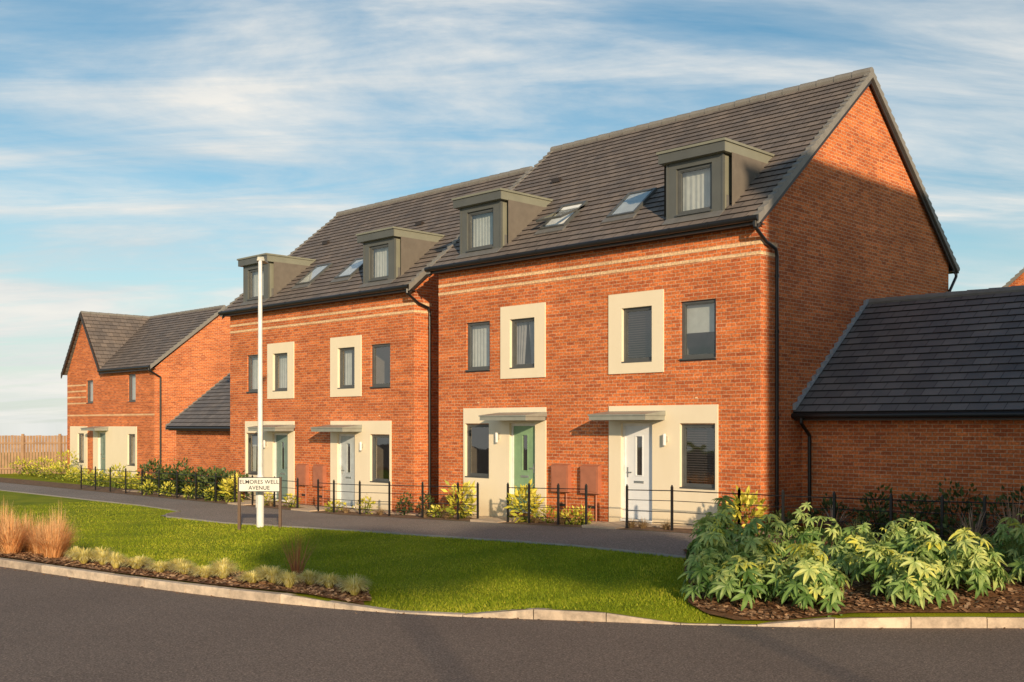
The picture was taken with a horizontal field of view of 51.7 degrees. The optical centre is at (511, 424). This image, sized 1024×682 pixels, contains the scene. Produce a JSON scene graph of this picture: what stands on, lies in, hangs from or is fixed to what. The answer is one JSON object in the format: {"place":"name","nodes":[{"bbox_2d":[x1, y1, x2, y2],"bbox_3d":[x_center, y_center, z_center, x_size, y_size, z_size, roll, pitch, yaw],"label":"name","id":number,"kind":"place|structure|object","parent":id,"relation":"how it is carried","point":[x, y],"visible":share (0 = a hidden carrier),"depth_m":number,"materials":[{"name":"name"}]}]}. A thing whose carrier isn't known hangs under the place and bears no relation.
{"place":"outdoors","nodes":[
{"label":"outdoors","id":0,"kind":"place"},
{"bbox_2d":[238,228,395,301],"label":"dormer walls","id":1,"kind":"structure","parent":0,"point":[391,242],"depth_m":29.98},
{"bbox_2d":[0,567,1023,681],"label":"road","id":2,"kind":"structure","parent":0,"point":[56,628],"depth_m":11.65,"materials":[{"name":"asphalt"}]},
{"bbox_2d":[0,557,1023,627],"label":"kerb","id":3,"kind":"structure","parent":2,"relation":"on","point":[597,616],"depth_m":13.35,"materials":[{"name":"concrete"}]},
{"bbox_2d":[0,452,1023,623],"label":"lawn","id":4,"kind":"structure","parent":0,"point":[20,499],"depth_m":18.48,"materials":[{"name":"plant"}]},
{"bbox_2d":[0,434,66,473],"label":"timber fence","id":5,"kind":"object","parent":4,"relation":"on","point":[19,446],"visible":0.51,"depth_m":53.80,"materials":[{"name":"wood"}]},
{"bbox_2d":[81,465,235,501],"bbox_3d":[-12.449,2.052,36.322,11.144,1.054,0.074,0,0,45],"label":"estate railing","id":6,"kind":"object","parent":4,"relation":"on","point":[177,480],"visible":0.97,"depth_m":35.81,"materials":[{"name":"black metal"}]},
{"bbox_2d":[0,553,364,604],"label":"mulch bed","id":7,"kind":"object","parent":4,"relation":"on","point":[273,588],"visible":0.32,"depth_m":15.75,"materials":[{"name":"brown wood"}]},
{"bbox_2d":[0,508,35,554],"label":"feather grass","id":8,"kind":"object","parent":7,"relation":"on","point":[11,538],"depth_m":18.88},
{"bbox_2d":[21,513,51,553],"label":"feather grass","id":9,"kind":"object","parent":7,"relation":"on","point":[35,549],"depth_m":19.16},
{"bbox_2d":[26,516,84,557],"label":"feather grass","id":10,"kind":"object","parent":7,"relation":"on","point":[51,547],"depth_m":18.42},
{"bbox_2d":[30,505,87,556],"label":"feather grass","id":11,"kind":"object","parent":7,"relation":"on","point":[64,530],"depth_m":18.88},
{"bbox_2d":[66,547,96,563],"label":"sedge tuft","id":12,"kind":"object","parent":7,"relation":"on","point":[82,557],"visible":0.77,"depth_m":17.57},
{"bbox_2d":[206,563,239,578],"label":"sedge tuft","id":13,"kind":"object","parent":7,"relation":"on","point":[222,571],"visible":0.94,"depth_m":15.85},
{"bbox_2d":[272,569,304,587],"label":"sedge tuft","id":14,"kind":"object","parent":7,"relation":"on","point":[288,580],"visible":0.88,"depth_m":14.83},
{"bbox_2d":[280,531,321,575],"bbox_3d":[-3.250,1.977,16.116,0.750,0.849,0.638,0,0,45],"label":"red stem dogwood","id":15,"kind":"object","parent":7,"relation":"on","point":[295,567],"visible":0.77,"depth_m":16.11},
{"bbox_2d":[312,572,343,587],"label":"sedge tuft","id":16,"kind":"object","parent":7,"relation":"on","point":[327,581],"visible":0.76,"depth_m":14.89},
{"bbox_2d":[337,578,368,595],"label":"sedge tuft","id":17,"kind":"object","parent":7,"relation":"on","point":[351,587],"visible":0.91,"depth_m":14.40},
{"bbox_2d":[165,373,229,488],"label":"brick garage","id":18,"kind":"structure","parent":4,"relation":"on","point":[200,426],"depth_m":39.88,"materials":[{"name":"brick"}]},
{"bbox_2d":[238,477,281,529],"bbox_3d":[-5.758,1.944,24.105,1.000,1.480,0.079,0,0,2],"label":"street name sign","id":19,"kind":"object","parent":4,"relation":"on","point":[259,484],"visible":0.99,"depth_m":24.07,"materials":[{"name":"white plastic"}]},
{"bbox_2d":[256,257,268,526],"bbox_3d":[-5.873,-0.664,24.784,0.234,6.490,0.707,0,0,-5],"label":"street lamp","id":20,"kind":"object","parent":4,"relation":"on","point":[260,495],"visible":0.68,"depth_m":24.48,"materials":[{"name":"white metal"}]},
{"bbox_2d":[0,490,685,558],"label":"path edging","id":21,"kind":"object","parent":4,"relation":"on","point":[573,545],"visible":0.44,"depth_m":21.61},
{"bbox_2d":[0,482,778,555],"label":"footpath","id":22,"kind":"structure","parent":4,"relation":"on","point":[674,543],"depth_m":23.69,"materials":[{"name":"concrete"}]},
{"bbox_2d":[317,479,478,519],"bbox_3d":[-3.091,1.942,27.047,6.494,1.167,0.044,0,0,45],"label":"estate railing","id":23,"kind":"object","parent":4,"relation":"on","point":[422,498],"visible":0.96,"depth_m":26.85,"materials":[{"name":"black metal"}]},
{"bbox_2d":[0,477,817,540],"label":"garden border","id":24,"kind":"object","parent":4,"relation":"on","point":[78,486],"visible":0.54,"depth_m":30.67,"materials":[{"name":"soil"}]},
{"bbox_2d":[136,458,165,492],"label":"dark hedge shrub","id":25,"kind":"object","parent":24,"relation":"on","point":[151,467],"visible":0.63,"depth_m":37.48,"materials":[{"name":"green plant"}]},
{"bbox_2d":[205,467,232,499],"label":"dark hedge shrub","id":26,"kind":"object","parent":24,"relation":"on","point":[219,472],"visible":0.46,"depth_m":33.90,"materials":[{"name":"green plant"}]},
{"bbox_2d":[218,473,243,502],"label":"spotted laurel shrub","id":27,"kind":"object","parent":24,"relation":"on","point":[230,483],"visible":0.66,"depth_m":32.81,"materials":[{"name":"yellow plant"}]},
{"bbox_2d":[441,480,476,518],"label":"spotted laurel shrub","id":28,"kind":"object","parent":24,"relation":"on","point":[470,500],"visible":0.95,"depth_m":25.47,"materials":[{"name":"yellow plant"}]},
{"bbox_2d":[504,479,544,522],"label":"spotted laurel shrub","id":29,"kind":"object","parent":24,"relation":"on","point":[533,494],"visible":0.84,"depth_m":23.92,"materials":[{"name":"yellow plant"}]},
{"bbox_2d":[726,485,768,534],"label":"spotted laurel shrub","id":30,"kind":"object","parent":24,"relation":"on","point":[749,500],"visible":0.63,"depth_m":19.84,"materials":[{"name":"yellow plant"}]},
{"bbox_2d":[122,490,797,536],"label":"slabs","id":31,"kind":"structure","parent":4,"relation":"on","point":[593,524],"depth_m":24.77,"materials":[{"name":"concrete"}]},
{"bbox_2d":[0,529,1023,619],"bbox_3d":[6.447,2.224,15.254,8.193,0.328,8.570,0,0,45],"label":"mulch bed","id":32,"kind":"object","parent":4,"relation":"on","point":[853,610],"visible":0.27,"depth_m":13.22,"materials":[{"name":"brown wood"}]},
{"bbox_2d":[686,516,727,557],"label":"fatsia shrub","id":33,"kind":"object","parent":32,"relation":"on","point":[703,523],"visible":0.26,"depth_m":16.05,"materials":[{"name":"green plant"}]},
{"bbox_2d":[683,524,735,586],"bbox_3d":[2.738,1.810,14.458,0.799,0.888,0.808,0,0,45],"label":"fatsia shrub","id":34,"kind":"object","parent":32,"relation":"on","point":[712,540],"visible":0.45,"depth_m":14.41,"materials":[{"name":"green plant"}]},
{"bbox_2d":[677,552,742,601],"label":"fatsia shrub","id":35,"kind":"object","parent":32,"relation":"on","point":[699,574],"visible":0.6,"depth_m":13.78,"materials":[{"name":"green plant"}]},
{"bbox_2d":[696,495,743,543],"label":"fatsia shrub","id":36,"kind":"object","parent":32,"relation":"on","point":[723,517],"visible":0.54,"depth_m":16.40,"materials":[{"name":"green plant"}]},
{"bbox_2d":[704,555,772,610],"bbox_3d":[2.915,2.028,13.636,0.839,0.687,0.894,0,0,27],"label":"fatsia shrub","id":37,"kind":"object","parent":32,"relation":"on","point":[721,585],"visible":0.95,"depth_m":13.42,"materials":[{"name":"green plant"}]},
{"bbox_2d":[723,536,788,575],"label":"fatsia shrub","id":38,"kind":"object","parent":32,"relation":"on","point":[764,546],"visible":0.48,"depth_m":14.59,"materials":[{"name":"green plant"}]},
{"bbox_2d":[734,513,790,556],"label":"fatsia shrub","id":39,"kind":"object","parent":32,"relation":"on","point":[751,529],"visible":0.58,"depth_m":15.63,"materials":[{"name":"green plant"}]},
{"bbox_2d":[738,553,809,606],"bbox_3d":[3.389,2.014,13.643,1.014,0.678,0.893,0,0,45],"label":"fatsia shrub","id":40,"kind":"object","parent":32,"relation":"on","point":[768,569],"visible":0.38,"depth_m":13.59,"materials":[{"name":"green plant"}]},
{"bbox_2d":[767,543,849,616],"bbox_3d":[3.735,1.948,13.282,1.009,0.896,1.007,0,0,45],"label":"fatsia shrub","id":41,"kind":"object","parent":32,"relation":"on","point":[808,567],"visible":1,"depth_m":13.07,"materials":[{"name":"green plant"}]},
{"bbox_2d":[777,502,841,560],"bbox_3d":[4.456,1.603,15.776,1.012,0.903,1.113,0,0,45],"label":"fatsia shrub","id":42,"kind":"object","parent":32,"relation":"on","point":[807,536],"visible":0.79,"depth_m":15.63,"materials":[{"name":"green plant"}]},
{"bbox_2d":[808,493,858,529],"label":"dark evergreen shrub","id":43,"kind":"object","parent":32,"relation":"on","point":[829,502],"visible":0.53,"depth_m":20.52,"materials":[{"name":"green plant"}]},
{"bbox_2d":[825,534,874,581],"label":"fatsia shrub","id":44,"kind":"object","parent":32,"relation":"on","point":[845,558],"visible":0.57,"depth_m":14.37,"materials":[{"name":"green plant"}]},
{"bbox_2d":[824,522,886,556],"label":"fatsia shrub","id":45,"kind":"object","parent":32,"relation":"on","point":[866,532],"visible":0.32,"depth_m":15.57,"materials":[{"name":"green plant"}]},
{"bbox_2d":[850,506,888,537],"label":"dark evergreen shrub","id":46,"kind":"object","parent":32,"relation":"on","point":[881,518],"visible":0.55,"depth_m":19.09,"materials":[{"name":"green plant"}]},
{"bbox_2d":[854,484,896,532],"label":"dark evergreen shrub","id":47,"kind":"object","parent":32,"relation":"on","point":[886,504],"visible":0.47,"depth_m":19.91,"materials":[{"name":"green plant"}]},
{"bbox_2d":[849,542,907,596],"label":"fatsia shrub","id":48,"kind":"object","parent":32,"relation":"on","point":[877,564],"visible":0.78,"depth_m":13.60,"materials":[{"name":"green plant"}]},
{"bbox_2d":[874,517,940,572],"bbox_3d":[5.419,1.668,14.404,0.932,0.825,1.066,0,0,2],"label":"fatsia shrub","id":49,"kind":"object","parent":32,"relation":"on","point":[909,537],"visible":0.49,"depth_m":14.30,"materials":[{"name":"green plant"}]},
{"bbox_2d":[870,551,957,609],"bbox_3d":[4.987,1.919,13.134,1.016,0.658,0.925,0,0,18],"label":"fatsia shrub","id":50,"kind":"object","parent":32,"relation":"on","point":[914,585],"visible":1,"depth_m":12.88,"materials":[{"name":"green plant"}]},
{"bbox_2d":[893,492,944,529],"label":"dark evergreen shrub","id":51,"kind":"object","parent":32,"relation":"on","point":[920,503],"visible":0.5,"depth_m":19.32,"materials":[{"name":"green plant"}]},
{"bbox_2d":[904,532,961,587],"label":"fatsia shrub","id":52,"kind":"object","parent":32,"relation":"on","point":[927,546],"visible":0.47,"depth_m":13.71,"materials":[{"name":"green plant"}]},
{"bbox_2d":[935,514,982,545],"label":"dark evergreen shrub","id":53,"kind":"object","parent":32,"relation":"on","point":[946,519],"visible":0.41,"depth_m":17.66,"materials":[{"name":"green plant"}]},
{"bbox_2d":[930,478,989,532],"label":"dark evergreen shrub","id":54,"kind":"object","parent":32,"relation":"on","point":[956,494],"visible":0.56,"depth_m":18.92,"materials":[{"name":"green plant"}]},
{"bbox_2d":[936,503,1004,536],"bbox_3d":[7.458,1.681,17.116,1.146,0.819,1.200,0,0,45],"label":"phormium","id":55,"kind":"object","parent":32,"relation":"on","point":[977,528],"visible":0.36,"depth_m":17.14,"materials":[{"name":"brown plant"}]},
{"bbox_2d":[940,527,1007,598],"bbox_3d":[5.919,1.758,13.545,0.804,0.895,0.824,0,0,25],"label":"fatsia shrub","id":56,"kind":"object","parent":32,"relation":"on","point":[954,566],"visible":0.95,"depth_m":13.40,"materials":[{"name":"green plant"}]},
{"bbox_2d":[948,544,1009,595],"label":"fatsia shrub","id":57,"kind":"object","parent":32,"relation":"on","point":[993,580],"visible":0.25,"depth_m":13.44,"materials":[{"name":"green plant"}]},
{"bbox_2d":[966,494,1022,542],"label":"dark evergreen shrub","id":58,"kind":"object","parent":32,"relation":"on","point":[1000,498],"visible":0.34,"depth_m":18.37,"materials":[{"name":"green plant"}]},
{"bbox_2d":[989,513,1023,568],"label":"fatsia shrub","id":59,"kind":"object","parent":32,"relation":"on","point":[1000,535],"visible":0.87,"depth_m":14.76,"materials":[{"name":"green plant"}]},
{"bbox_2d":[1006,555,1023,584],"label":"fatsia shrub","id":60,"kind":"object","parent":32,"relation":"on","point":[1017,565],"visible":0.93,"depth_m":13.82,"materials":[{"name":"green plant"}]},
{"bbox_2d":[507,483,587,524],"bbox_3d":[0.740,1.802,23.242,2.394,1.083,0.044,0,0,45],"label":"estate railing","id":61,"kind":"object","parent":4,"relation":"on","point":[558,488],"visible":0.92,"depth_m":22.97,"materials":[{"name":"black metal"}]},
{"bbox_2d":[626,484,737,530],"bbox_3d":[3.301,1.714,20.698,2.714,1.059,0.044,0,0,45],"label":"estate railing","id":62,"kind":"object","parent":4,"relation":"on","point":[671,500],"visible":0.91,"depth_m":20.83,"materials":[{"name":"black metal"}]},
{"bbox_2d":[439,85,948,530],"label":"walls","id":63,"kind":"structure","parent":4,"relation":"on","point":[847,228],"depth_m":23.06,"materials":[{"name":"red brick"}]},
{"bbox_2d":[551,463,601,520],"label":"meter boxes","id":64,"kind":"object","parent":63,"relation":"attached to","point":[591,476],"visible":0.81,"depth_m":23.67,"materials":[{"name":"plastic"}]},
{"bbox_2d":[495,423,665,522],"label":"door frames","id":65,"kind":"structure","parent":63,"relation":"attached to","point":[624,455],"depth_m":23.05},
{"bbox_2d":[514,426,534,509],"bbox_3d":[0.319,1.045,25.217,0.730,2.010,0.050,0,0,45],"label":"green door leaf","id":66,"kind":"object","parent":65,"relation":"in","point":[520,432],"visible":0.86,"depth_m":25.27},
{"bbox_2d":[626,426,651,519],"bbox_3d":[2.753,1.045,22.799,0.730,2.010,0.050,0,0,45],"label":"white door leaf","id":67,"kind":"object","parent":65,"relation":"in","point":[642,504],"visible":0.99,"depth_m":22.78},
{"bbox_2d":[463,289,717,525],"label":"render panels","id":68,"kind":"object","parent":63,"relation":"attached to","point":[666,466],"visible":0.83,"depth_m":23.08,"materials":[{"name":"paint"}]},
{"bbox_2d":[479,411,665,420],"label":"door canopies","id":69,"kind":"object","parent":68,"relation":"attached to","point":[608,415],"depth_m":22.71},
{"bbox_2d":[465,163,715,489],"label":"window frames","id":70,"kind":"structure","parent":63,"relation":"attached to","point":[685,356],"depth_m":23.03,"materials":[{"name":"plastic"}]},
{"bbox_2d":[517,321,533,363],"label":"grey curtains","id":71,"kind":"object","parent":70,"relation":"attached to","point":[521,337],"visible":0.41,"depth_m":25.41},
{"bbox_2d":[473,168,713,366],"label":"curtains","id":72,"kind":"object","parent":70,"relation":"hanging from","point":[696,195],"visible":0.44,"depth_m":22.06,"materials":[{"name":"fabric"}]},
{"bbox_2d":[629,311,713,483],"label":"blinds","id":73,"kind":"object","parent":70,"relation":"hanging from","point":[687,430],"visible":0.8,"depth_m":21.93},
{"bbox_2d":[438,240,777,402],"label":"brick bands","id":74,"kind":"object","parent":63,"relation":"attached to","point":[626,269],"visible":0.85,"depth_m":23.12,"materials":[{"name":"brick"}]},
{"bbox_2d":[432,75,949,266],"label":"roof","id":75,"kind":"structure","parent":63,"relation":"attached to","point":[604,177],"depth_m":24.98,"materials":[{"name":"tile"}]},
{"bbox_2d":[456,195,731,258],"bbox_3d":[1.936,-4.847,24.467,7.860,1.359,1.625,0,0,45],"label":"flashing","id":76,"kind":"object","parent":75,"relation":"on","point":[633,215],"visible":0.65,"depth_m":23.56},
{"bbox_2d":[545,191,650,226],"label":"rooflight blinds","id":77,"kind":"object","parent":75,"relation":"in","point":[632,202],"visible":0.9,"depth_m":24.10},
{"bbox_2d":[451,137,774,245],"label":"dormer roof","id":78,"kind":"structure","parent":75,"relation":"attached to","point":[736,147],"depth_m":22.02,"materials":[{"name":"metal"}]},
{"bbox_2d":[471,152,766,483],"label":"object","id":79,"kind":"object","parent":75,"relation":"attached to","point":[745,173],"visible":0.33,"depth_m":23.86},
{"bbox_2d":[426,67,958,273],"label":"verge caps","id":80,"kind":"object","parent":75,"relation":"attached to","point":[789,176],"visible":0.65,"depth_m":24.67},
{"bbox_2d":[424,214,959,529],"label":"gutters and downpipes","id":81,"kind":"object","parent":63,"relation":"attached to","point":[736,220],"visible":0.73,"depth_m":21.16,"materials":[{"name":"black plastic"}]},
{"bbox_2d":[429,79,955,518],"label":"fascia","id":82,"kind":"structure","parent":63,"relation":"attached to","point":[652,239],"depth_m":23.70,"materials":[{"name":"plastic"}]},
{"bbox_2d":[738,488,1023,541],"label":"estate railing","id":83,"kind":"object","parent":4,"relation":"on","point":[890,499],"visible":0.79,"depth_m":18.21,"materials":[{"name":"black metal"}]},
{"bbox_2d":[791,285,1023,536],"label":"brick garage","id":84,"kind":"structure","parent":4,"relation":"on","point":[916,394],"depth_m":20.59,"materials":[{"name":"tile"}]},
{"bbox_2d":[0,0,1023,451],"label":"sky","id":85,"kind":"structure","parent":0,"point":[149,148],"materials":[{"name":"blue"}]},
{"bbox_2d":[453,140,724,253],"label":"dormer walls","id":86,"kind":"structure","parent":0,"point":[717,161],"depth_m":22.10,"materials":[{"name":"metal"}]},
{"bbox_3d":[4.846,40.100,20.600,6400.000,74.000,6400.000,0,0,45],"label":"ground","id":87,"kind":"structure","parent":0,"visible":0},
{"bbox_2d":[67,315,229,478],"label":"walls","id":88,"kind":"structure","parent":87,"relation":"on","point":[193,368],"depth_m":48.67,"materials":[{"name":"red brick"}]},
{"bbox_2d":[70,426,136,478],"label":"render panels","id":89,"kind":"object","parent":88,"relation":"attached to","point":[116,445],"visible":0.7,"depth_m":50.04,"materials":[{"name":"paint"}]},
{"bbox_2d":[77,374,135,465],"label":"window frames","id":90,"kind":"structure","parent":88,"relation":"attached to","point":[130,435],"depth_m":48.82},
{"bbox_2d":[61,312,155,378],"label":"fascia","id":91,"kind":"structure","parent":88,"relation":"attached to","point":[88,339],"depth_m":51.40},
{"bbox_2d":[97,365,160,469],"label":"gutters and downpipes","id":92,"kind":"object","parent":88,"relation":"attached to","point":[127,368],"visible":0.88,"depth_m":47.08,"materials":[{"name":"black plastic"}]},
{"bbox_2d":[63,307,221,374],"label":"roof","id":93,"kind":"structure","parent":88,"relation":"attached to","point":[119,342],"depth_m":51.36,"materials":[{"name":"tile"}]},
{"bbox_2d":[80,305,225,368],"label":"verge caps","id":94,"kind":"object","parent":93,"relation":"attached to","point":[183,340],"visible":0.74,"depth_m":49.31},
{"bbox_2d":[230,274,438,512],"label":"walls","id":95,"kind":"structure","parent":87,"relation":"on","point":[401,403],"depth_m":30.33,"materials":[{"name":"red brick"}]},
{"bbox_2d":[296,464,326,505],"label":"meter boxes","id":96,"kind":"object","parent":95,"relation":"attached to","point":[319,472],"visible":0.84,"depth_m":31.52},
{"bbox_2d":[263,433,361,507],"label":"door frames","id":97,"kind":"structure","parent":95,"relation":"attached to","point":[360,448],"depth_m":30.91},
{"bbox_2d":[276,435,287,499],"bbox_3d":[-7.160,1.345,33.069,0.730,2.010,0.050,0,0,45],"label":"front door","id":98,"kind":"structure","parent":97,"relation":"in","point":[280,439],"depth_m":33.07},
{"bbox_2d":[341,436,354,505],"bbox_3d":[-4.726,1.345,30.652,0.730,2.010,0.050,0,0,45],"label":"blue door leaf","id":99,"kind":"object","parent":97,"relation":"in","point":[348,496],"visible":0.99,"depth_m":30.68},
{"bbox_2d":[246,244,389,482],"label":"window frames","id":100,"kind":"structure","parent":95,"relation":"attached to","point":[342,386],"depth_m":30.89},
{"bbox_2d":[245,335,391,510],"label":"render panels","id":101,"kind":"object","parent":95,"relation":"attached to","point":[363,466],"visible":0.74,"depth_m":30.90,"materials":[{"name":"paint"}]},
{"bbox_2d":[247,425,361,431],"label":"door canopies","id":102,"kind":"object","parent":101,"relation":"attached to","point":[341,428],"depth_m":30.45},
{"bbox_2d":[218,284,430,508],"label":"gutters and downpipes","id":103,"kind":"object","parent":95,"relation":"attached to","point":[370,291],"visible":0.58,"depth_m":28.74,"materials":[{"name":"black plastic"}]},
{"bbox_2d":[222,221,428,503],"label":"fascia","id":104,"kind":"structure","parent":95,"relation":"attached to","point":[337,299],"depth_m":30.97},
{"bbox_2d":[230,302,431,416],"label":"brick bands","id":105,"kind":"object","parent":95,"relation":"attached to","point":[350,311],"visible":0.86,"depth_m":30.97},
{"bbox_2d":[224,172,524,310],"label":"roof","id":106,"kind":"structure","parent":95,"relation":"attached to","point":[436,213],"depth_m":33.27,"materials":[{"name":"tile"}]},
{"bbox_2d":[239,267,400,305],"bbox_3d":[-5.543,-4.547,32.320,7.860,1.359,1.625,0,0,45],"label":"flashing","id":107,"kind":"object","parent":106,"relation":"on","point":[388,281],"visible":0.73,"depth_m":31.42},
{"bbox_2d":[253,247,387,470],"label":"curtains","id":108,"kind":"object","parent":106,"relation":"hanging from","point":[381,262],"visible":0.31,"depth_m":33.15,"materials":[{"name":"fabric"}]},
{"bbox_2d":[300,259,362,282],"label":"rooflight blinds","id":109,"kind":"object","parent":106,"relation":"in","point":[348,271],"visible":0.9,"depth_m":32.18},
{"bbox_2d":[237,226,444,296],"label":"dormer roof","id":110,"kind":"structure","parent":106,"relation":"attached to","point":[399,232],"depth_m":29.92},
{"bbox_2d":[251,237,436,478],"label":"rooms","id":111,"kind":"object","parent":106,"relation":"attached to","point":[413,250],"visible":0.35,"depth_m":30.59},
{"bbox_2d":[220,166,532,316],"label":"verge caps","id":112,"kind":"object","parent":106,"relation":"attached to","point":[418,277],"visible":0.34,"depth_m":33.93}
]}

